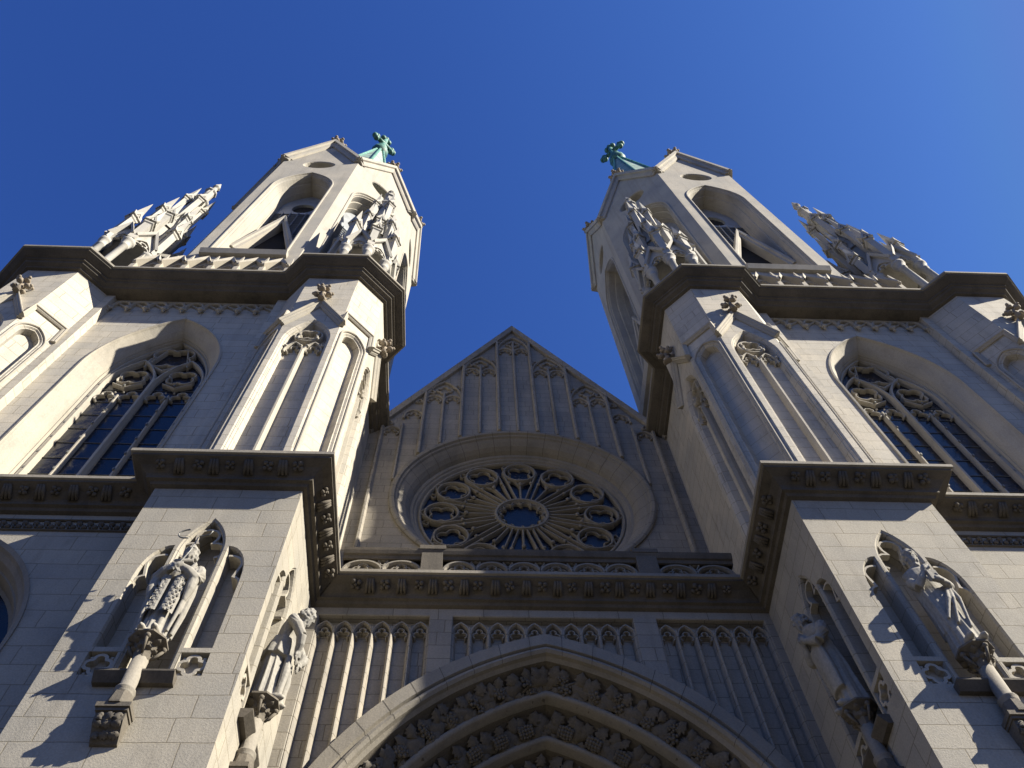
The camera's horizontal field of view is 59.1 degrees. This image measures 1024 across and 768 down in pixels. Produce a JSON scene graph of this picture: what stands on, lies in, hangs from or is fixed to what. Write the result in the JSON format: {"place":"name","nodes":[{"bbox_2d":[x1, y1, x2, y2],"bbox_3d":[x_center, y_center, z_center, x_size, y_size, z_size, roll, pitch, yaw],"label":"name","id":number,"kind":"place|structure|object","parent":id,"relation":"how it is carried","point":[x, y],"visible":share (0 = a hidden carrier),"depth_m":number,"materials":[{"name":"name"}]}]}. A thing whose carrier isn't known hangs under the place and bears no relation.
{"place":"outdoors","nodes":[
{"label":"outdoors","id":0,"kind":"place"},
{"bbox_2d":[0,132,424,767],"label":"bell tower","id":1,"kind":"structure","parent":0,"point":[226,380],"depth_m":24.09,"materials":[{"name":"stone"}]},
{"bbox_2d":[0,596,7,643],"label":"arched window","id":2,"kind":"structure","parent":1,"relation":"in","point":[3,610],"depth_m":18.53,"materials":[{"name":"blue glass"}]},
{"bbox_2d":[15,343,207,475],"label":"window","id":3,"kind":"structure","parent":1,"relation":"in","point":[139,402],"depth_m":26.97,"materials":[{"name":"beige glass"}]},
{"bbox_2d":[89,628,168,747],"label":"statue column","id":4,"kind":"structure","parent":1,"relation":"attached to","point":[114,718],"depth_m":14.32,"materials":[{"name":"stone"}]},
{"bbox_2d":[131,529,213,640],"bbox_3d":[-6.320,3.801,16.880,0.963,2.862,0.754,1,-65,-2],"label":"statue","id":5,"kind":"object","parent":4,"relation":"on","point":[171,589],"visible":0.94,"depth_m":16.50,"materials":[{"name":"stone"}]},
{"bbox_2d":[92,184,220,265],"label":"pinnacle turret","id":6,"kind":"object","parent":1,"relation":"on","point":[163,230],"visible":0.59,"depth_m":41.24,"materials":[{"name":"stone"}]},
{"bbox_2d":[229,691,279,767],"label":"statue column","id":7,"kind":"structure","parent":1,"relation":"attached to","point":[264,705],"depth_m":15.94,"materials":[{"name":"stone"}]},
{"bbox_2d":[249,608,316,709],"bbox_3d":[-4.426,5.249,17.540,0.864,2.633,0.945,1,-65,-2],"label":"statue","id":8,"kind":"object","parent":7,"relation":"on","point":[282,648],"visible":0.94,"depth_m":17.25,"materials":[{"name":"stone"}]},
{"bbox_2d":[267,197,320,238],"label":"louvre window","id":9,"kind":"structure","parent":1,"relation":"in","point":[297,212],"depth_m":50.80,"materials":[{"name":"grey stone"}]},
{"bbox_2d":[322,213,361,252],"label":"louvre window","id":10,"kind":"structure","parent":1,"relation":"in","point":[342,227],"depth_m":50.51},
{"bbox_2d":[327,190,400,278],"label":"pinnacle turret","id":11,"kind":"object","parent":1,"relation":"on","point":[374,236],"visible":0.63,"depth_m":40.90,"materials":[{"name":"stone"}]},
{"bbox_2d":[0,0,1023,411],"label":"sky","id":12,"kind":"structure","parent":0,"point":[902,120],"materials":[{"name":"blue"}]},
{"bbox_2d":[582,140,1023,767],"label":"bell tower","id":13,"kind":"structure","parent":0,"point":[838,442],"depth_m":26.88,"materials":[{"name":"stone"}]},
{"bbox_2d":[625,197,706,294],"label":"pinnacle turret","id":14,"kind":"object","parent":13,"relation":"on","point":[660,251],"visible":0.6,"depth_m":41.22,"materials":[{"name":"stone"}]},
{"bbox_2d":[664,222,688,241],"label":"louvre window","id":15,"kind":"structure","parent":13,"relation":"in","point":[669,225],"depth_m":53.18,"materials":[{"name":"grey stone"}]},
{"bbox_2d":[701,209,747,246],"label":"louvre window","id":16,"kind":"structure","parent":13,"relation":"in","point":[724,224],"depth_m":52.26,"materials":[{"name":"grey stone"}]},
{"bbox_2d":[791,202,938,287],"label":"pinnacle turret","id":17,"kind":"object","parent":13,"relation":"on","point":[849,249],"visible":0.61,"depth_m":42.63,"materials":[{"name":"stone"}]},
{"bbox_2d":[840,697,904,767],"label":"statue column","id":18,"kind":"structure","parent":13,"relation":"attached to","point":[858,714],"depth_m":16.42,"materials":[{"name":"stone"}]},
{"bbox_2d":[790,613,870,714],"bbox_3d":[6.253,5.496,17.997,0.808,2.700,0.859,35,-71,-16],"label":"statue","id":19,"kind":"object","parent":18,"relation":"on","point":[824,656],"visible":0.91,"depth_m":17.75,"materials":[{"name":"stone"}]},
{"bbox_2d":[840,360,1023,492],"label":"window","id":20,"kind":"structure","parent":13,"relation":"in","point":[918,422],"depth_m":28.16,"materials":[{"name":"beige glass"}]},
{"bbox_2d":[955,639,1023,752],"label":"statue column","id":21,"kind":"structure","parent":13,"relation":"attached to","point":[974,656],"depth_m":15.45,"materials":[{"name":"stone"}]},
{"bbox_2d":[900,549,987,656],"bbox_3d":[8.260,4.137,17.518,0.755,2.989,0.740,41,-72,-18],"label":"statue","id":22,"kind":"object","parent":21,"relation":"on","point":[934,592],"visible":0.92,"depth_m":17.24,"materials":[{"name":"stone"}]},
{"label":"plaza ground","id":23,"kind":"structure","parent":0,"visible":0},
{"bbox_2d":[267,326,835,767],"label":"nave front","id":24,"kind":"structure","parent":23,"relation":"on","point":[511,438],"depth_m":21.94,"materials":[{"name":"stone"}]},
{"bbox_2d":[418,462,625,570],"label":"rose window","id":25,"kind":"structure","parent":24,"relation":"in","point":[504,505],"depth_m":32.70,"materials":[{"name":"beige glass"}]},
{"bbox_2d":[342,545,735,573],"bbox_3d":[0.718,4.725,23.200,10.109,1.180,0.480,1,-65,-2],"label":"balustrade","id":26,"kind":"object","parent":24,"relation":"on","point":[443,557],"visible":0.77,"depth_m":23.31,"materials":[{"name":"stone"}]}
]}

